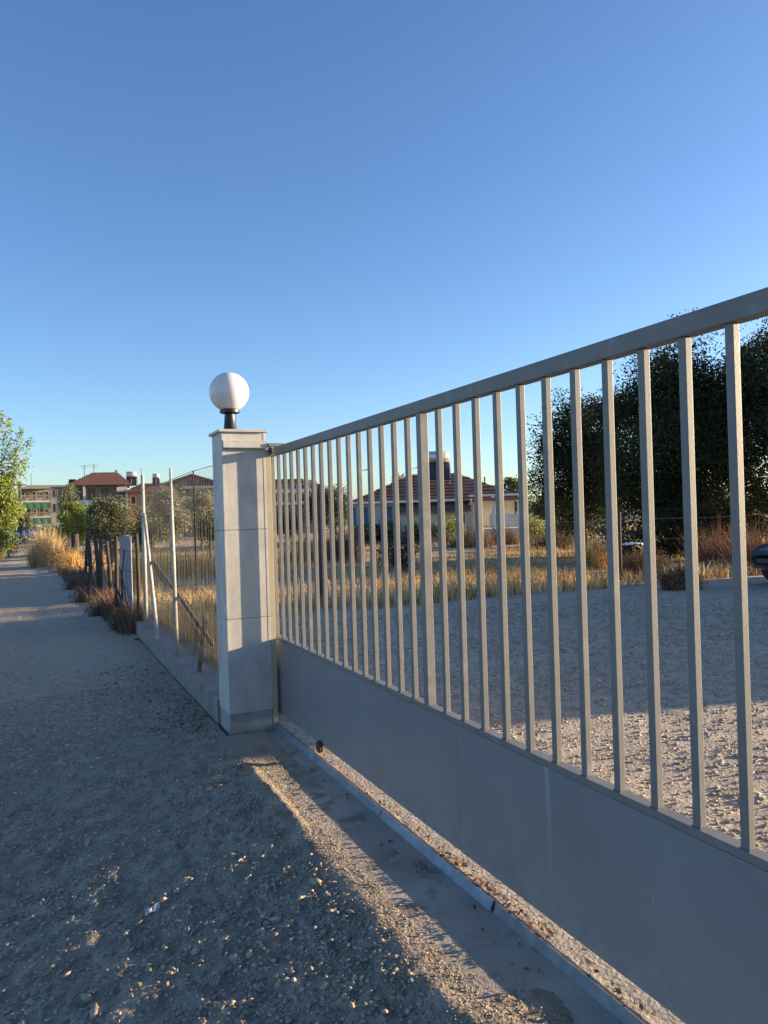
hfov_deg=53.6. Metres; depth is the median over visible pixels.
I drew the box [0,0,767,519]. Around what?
sky
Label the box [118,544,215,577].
tall field grass
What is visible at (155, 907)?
plastic scrap
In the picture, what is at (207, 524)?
bush
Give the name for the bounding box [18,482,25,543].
utility pole
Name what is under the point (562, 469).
dark tree
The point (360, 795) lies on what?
metal edging
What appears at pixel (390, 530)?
shrub
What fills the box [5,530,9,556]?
gatepost
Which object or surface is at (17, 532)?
parked car
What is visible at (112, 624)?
weed tuft
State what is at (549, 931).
dead leaves
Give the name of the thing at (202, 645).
wooden board
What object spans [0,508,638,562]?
ground
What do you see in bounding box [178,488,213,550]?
olive tree
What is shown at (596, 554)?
brush clump
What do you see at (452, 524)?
shrub
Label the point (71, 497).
tree
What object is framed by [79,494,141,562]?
olive tree
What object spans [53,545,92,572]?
dry grass clump
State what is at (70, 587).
weed tuft
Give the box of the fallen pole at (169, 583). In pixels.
[152,561,214,645]
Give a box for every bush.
[33,523,60,542]
[52,501,92,545]
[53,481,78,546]
[129,505,168,554]
[188,511,214,556]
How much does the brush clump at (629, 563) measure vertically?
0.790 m
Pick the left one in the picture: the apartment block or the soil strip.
the apartment block
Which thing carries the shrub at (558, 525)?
on the field
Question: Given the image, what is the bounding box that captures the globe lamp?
[209,372,248,428]
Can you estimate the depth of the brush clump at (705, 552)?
18.69 m
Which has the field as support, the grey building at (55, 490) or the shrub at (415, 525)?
the shrub at (415, 525)
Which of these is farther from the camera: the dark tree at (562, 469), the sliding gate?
the dark tree at (562, 469)
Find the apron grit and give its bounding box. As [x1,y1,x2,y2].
[231,751,571,1023]
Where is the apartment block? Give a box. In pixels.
[17,483,51,538]
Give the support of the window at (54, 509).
in the grey building at (55, 490)
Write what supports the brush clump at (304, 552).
on the field
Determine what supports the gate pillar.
on the dirt road
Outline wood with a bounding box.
[0,480,764,525]
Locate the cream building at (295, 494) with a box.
[275,479,317,533]
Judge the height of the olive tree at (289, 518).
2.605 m
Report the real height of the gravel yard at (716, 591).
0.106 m
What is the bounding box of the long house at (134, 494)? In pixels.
[126,472,168,534]
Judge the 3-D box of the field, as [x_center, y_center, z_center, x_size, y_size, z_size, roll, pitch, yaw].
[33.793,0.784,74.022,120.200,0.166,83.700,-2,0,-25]
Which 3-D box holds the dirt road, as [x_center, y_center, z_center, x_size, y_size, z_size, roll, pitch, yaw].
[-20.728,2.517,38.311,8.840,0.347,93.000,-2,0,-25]
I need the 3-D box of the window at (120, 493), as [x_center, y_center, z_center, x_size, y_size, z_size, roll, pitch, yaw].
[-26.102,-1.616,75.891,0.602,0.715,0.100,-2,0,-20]
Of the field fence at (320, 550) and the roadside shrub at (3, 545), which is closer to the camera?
the field fence at (320, 550)
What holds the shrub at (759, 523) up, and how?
on the field
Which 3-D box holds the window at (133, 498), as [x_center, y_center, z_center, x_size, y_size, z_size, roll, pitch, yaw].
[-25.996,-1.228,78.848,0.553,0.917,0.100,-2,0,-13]
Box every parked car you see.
[9,526,24,539]
[12,526,45,539]
[750,543,767,579]
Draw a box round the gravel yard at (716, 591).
[214,572,767,852]
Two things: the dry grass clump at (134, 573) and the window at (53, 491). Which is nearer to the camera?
the dry grass clump at (134, 573)
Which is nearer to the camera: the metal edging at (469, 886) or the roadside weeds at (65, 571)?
the metal edging at (469, 886)
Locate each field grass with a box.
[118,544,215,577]
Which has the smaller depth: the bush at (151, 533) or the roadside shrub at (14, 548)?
the bush at (151, 533)
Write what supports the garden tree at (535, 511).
on the field
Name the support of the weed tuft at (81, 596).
on the dirt road
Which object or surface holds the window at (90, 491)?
in the red roofed house at (115, 483)
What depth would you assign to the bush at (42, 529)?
57.64 m
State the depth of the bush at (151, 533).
29.92 m
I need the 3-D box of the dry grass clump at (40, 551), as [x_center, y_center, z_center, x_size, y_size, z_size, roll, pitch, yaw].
[-13.410,1.197,30.010,2.459,1.901,2.358,-2,0,-25]
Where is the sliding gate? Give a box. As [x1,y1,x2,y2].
[267,287,767,1023]
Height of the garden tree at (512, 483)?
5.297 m
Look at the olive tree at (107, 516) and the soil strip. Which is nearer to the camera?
the soil strip
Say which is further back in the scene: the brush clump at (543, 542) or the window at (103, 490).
the window at (103, 490)
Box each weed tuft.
[59,573,92,589]
[69,581,102,602]
[84,595,111,616]
[103,604,136,630]
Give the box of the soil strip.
[158,619,218,673]
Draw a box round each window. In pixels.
[39,509,43,515]
[44,491,48,499]
[52,490,55,497]
[52,503,56,511]
[76,489,82,499]
[88,489,94,499]
[101,488,107,496]
[119,492,125,498]
[130,496,135,504]
[188,479,194,485]
[199,481,207,485]
[463,513,465,523]
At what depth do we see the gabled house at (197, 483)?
70.90 m
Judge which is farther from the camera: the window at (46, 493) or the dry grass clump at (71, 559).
the window at (46, 493)
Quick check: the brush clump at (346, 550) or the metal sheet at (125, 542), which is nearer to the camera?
the metal sheet at (125, 542)
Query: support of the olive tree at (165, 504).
on the ground at (6, 558)
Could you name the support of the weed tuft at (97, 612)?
on the dirt road
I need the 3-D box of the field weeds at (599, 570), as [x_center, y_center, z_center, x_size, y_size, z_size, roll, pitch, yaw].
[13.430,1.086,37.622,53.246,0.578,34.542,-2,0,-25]
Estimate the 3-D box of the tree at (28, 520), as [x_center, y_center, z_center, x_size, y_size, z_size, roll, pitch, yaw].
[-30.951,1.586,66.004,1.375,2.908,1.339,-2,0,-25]
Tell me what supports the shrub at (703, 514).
on the field
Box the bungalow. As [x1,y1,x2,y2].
[345,451,529,542]
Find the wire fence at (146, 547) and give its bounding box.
[141,465,218,688]
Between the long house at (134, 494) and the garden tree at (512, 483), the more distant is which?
the long house at (134, 494)
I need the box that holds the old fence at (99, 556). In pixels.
[64,533,140,620]
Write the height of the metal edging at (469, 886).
0.040 m
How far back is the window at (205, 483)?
71.21 m
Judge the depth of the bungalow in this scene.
41.91 m
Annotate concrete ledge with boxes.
[273,712,685,1023]
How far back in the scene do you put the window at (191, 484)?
70.98 m
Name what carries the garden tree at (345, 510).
on the field
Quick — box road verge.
[52,565,139,639]
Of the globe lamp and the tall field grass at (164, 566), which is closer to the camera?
the globe lamp
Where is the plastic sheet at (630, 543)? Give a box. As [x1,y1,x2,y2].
[622,542,642,544]
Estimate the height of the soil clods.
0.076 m
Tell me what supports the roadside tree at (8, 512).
on the ground at (6, 558)
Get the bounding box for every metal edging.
[274,722,382,816]
[380,810,494,910]
[494,902,646,1023]
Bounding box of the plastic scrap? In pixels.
[144,902,159,914]
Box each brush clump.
[277,530,335,563]
[311,516,369,564]
[432,520,496,547]
[483,524,534,544]
[529,525,574,549]
[570,533,621,569]
[618,547,674,574]
[656,557,710,590]
[675,511,763,568]
[708,514,767,573]
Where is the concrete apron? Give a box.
[265,729,623,1023]
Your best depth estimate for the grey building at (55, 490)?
96.70 m
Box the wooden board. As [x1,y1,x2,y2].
[197,616,207,671]
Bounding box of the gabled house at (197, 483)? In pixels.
[164,474,213,536]
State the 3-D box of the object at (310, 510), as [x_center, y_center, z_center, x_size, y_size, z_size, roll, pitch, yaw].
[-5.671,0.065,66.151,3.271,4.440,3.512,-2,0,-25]
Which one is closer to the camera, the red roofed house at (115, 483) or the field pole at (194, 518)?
the field pole at (194, 518)
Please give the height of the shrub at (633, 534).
1.761 m
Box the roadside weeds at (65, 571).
[48,557,148,634]
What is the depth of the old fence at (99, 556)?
15.41 m
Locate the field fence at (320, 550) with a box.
[317,484,759,606]
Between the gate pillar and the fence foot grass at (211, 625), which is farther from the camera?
the fence foot grass at (211, 625)
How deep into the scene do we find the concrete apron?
3.10 m
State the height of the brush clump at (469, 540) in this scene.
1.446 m
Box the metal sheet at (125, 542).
[119,535,132,611]
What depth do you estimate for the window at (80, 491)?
74.51 m
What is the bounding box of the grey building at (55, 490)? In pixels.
[25,485,70,530]
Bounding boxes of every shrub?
[0,525,22,556]
[5,540,21,555]
[353,517,402,544]
[375,528,419,572]
[393,520,436,544]
[431,515,466,542]
[528,515,544,539]
[537,517,596,542]
[585,513,657,559]
[632,500,700,558]
[681,502,765,547]
[713,474,767,541]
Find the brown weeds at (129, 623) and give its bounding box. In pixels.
[98,584,156,634]
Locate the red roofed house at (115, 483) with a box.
[66,465,131,538]
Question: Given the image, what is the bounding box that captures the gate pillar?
[208,429,283,735]
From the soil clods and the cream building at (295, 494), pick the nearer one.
the soil clods
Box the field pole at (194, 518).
[192,470,196,567]
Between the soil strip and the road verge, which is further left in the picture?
the road verge
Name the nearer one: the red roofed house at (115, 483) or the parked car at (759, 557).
the parked car at (759, 557)
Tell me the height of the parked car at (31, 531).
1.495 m
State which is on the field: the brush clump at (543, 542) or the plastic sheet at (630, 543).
the brush clump at (543, 542)
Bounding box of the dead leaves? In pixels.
[311,748,647,1014]
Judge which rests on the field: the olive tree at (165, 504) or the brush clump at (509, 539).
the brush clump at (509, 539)
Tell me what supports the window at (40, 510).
in the apartment block
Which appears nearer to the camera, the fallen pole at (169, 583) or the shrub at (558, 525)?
the fallen pole at (169, 583)
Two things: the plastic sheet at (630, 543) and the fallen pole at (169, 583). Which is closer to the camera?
the fallen pole at (169, 583)
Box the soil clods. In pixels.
[36,661,248,777]
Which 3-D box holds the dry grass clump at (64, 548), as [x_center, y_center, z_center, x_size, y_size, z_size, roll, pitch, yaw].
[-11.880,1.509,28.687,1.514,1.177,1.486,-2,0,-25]
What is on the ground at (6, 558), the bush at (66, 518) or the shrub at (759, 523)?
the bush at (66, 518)
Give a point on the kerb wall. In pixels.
(201, 692)
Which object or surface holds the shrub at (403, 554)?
on the field
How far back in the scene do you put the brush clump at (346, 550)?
25.68 m
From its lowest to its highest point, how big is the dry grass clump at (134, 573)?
1.364 m
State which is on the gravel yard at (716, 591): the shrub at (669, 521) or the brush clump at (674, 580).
the brush clump at (674, 580)
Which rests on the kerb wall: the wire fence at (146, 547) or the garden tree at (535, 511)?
the wire fence at (146, 547)
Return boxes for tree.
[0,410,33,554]
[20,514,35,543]
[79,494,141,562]
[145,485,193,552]
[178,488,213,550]
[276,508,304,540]
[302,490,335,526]
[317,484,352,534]
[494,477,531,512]
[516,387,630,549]
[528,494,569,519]
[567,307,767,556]
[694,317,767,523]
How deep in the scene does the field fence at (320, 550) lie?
12.98 m
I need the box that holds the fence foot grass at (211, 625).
[158,596,217,661]
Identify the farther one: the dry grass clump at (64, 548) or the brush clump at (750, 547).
the dry grass clump at (64, 548)
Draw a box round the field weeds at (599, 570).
[81,522,764,621]
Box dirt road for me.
[0,541,578,1023]
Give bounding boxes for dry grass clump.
[12,518,71,566]
[49,537,84,563]
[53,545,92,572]
[100,544,157,592]
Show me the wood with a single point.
(515, 510)
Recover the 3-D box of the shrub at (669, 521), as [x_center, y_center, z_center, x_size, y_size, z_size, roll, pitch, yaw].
[8.346,0.679,21.902,2.075,2.090,1.894,-2,0,-25]
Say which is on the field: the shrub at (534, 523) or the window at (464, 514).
the shrub at (534, 523)
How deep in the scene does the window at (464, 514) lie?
41.55 m
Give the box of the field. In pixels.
[55,514,767,620]
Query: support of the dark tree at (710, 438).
on the field
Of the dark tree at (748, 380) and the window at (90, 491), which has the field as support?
the dark tree at (748, 380)
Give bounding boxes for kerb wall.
[135,620,220,728]
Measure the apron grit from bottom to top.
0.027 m
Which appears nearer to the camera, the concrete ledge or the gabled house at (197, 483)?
the concrete ledge
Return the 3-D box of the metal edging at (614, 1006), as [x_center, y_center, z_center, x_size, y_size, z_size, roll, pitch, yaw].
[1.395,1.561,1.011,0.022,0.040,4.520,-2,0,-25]
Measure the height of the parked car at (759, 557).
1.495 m

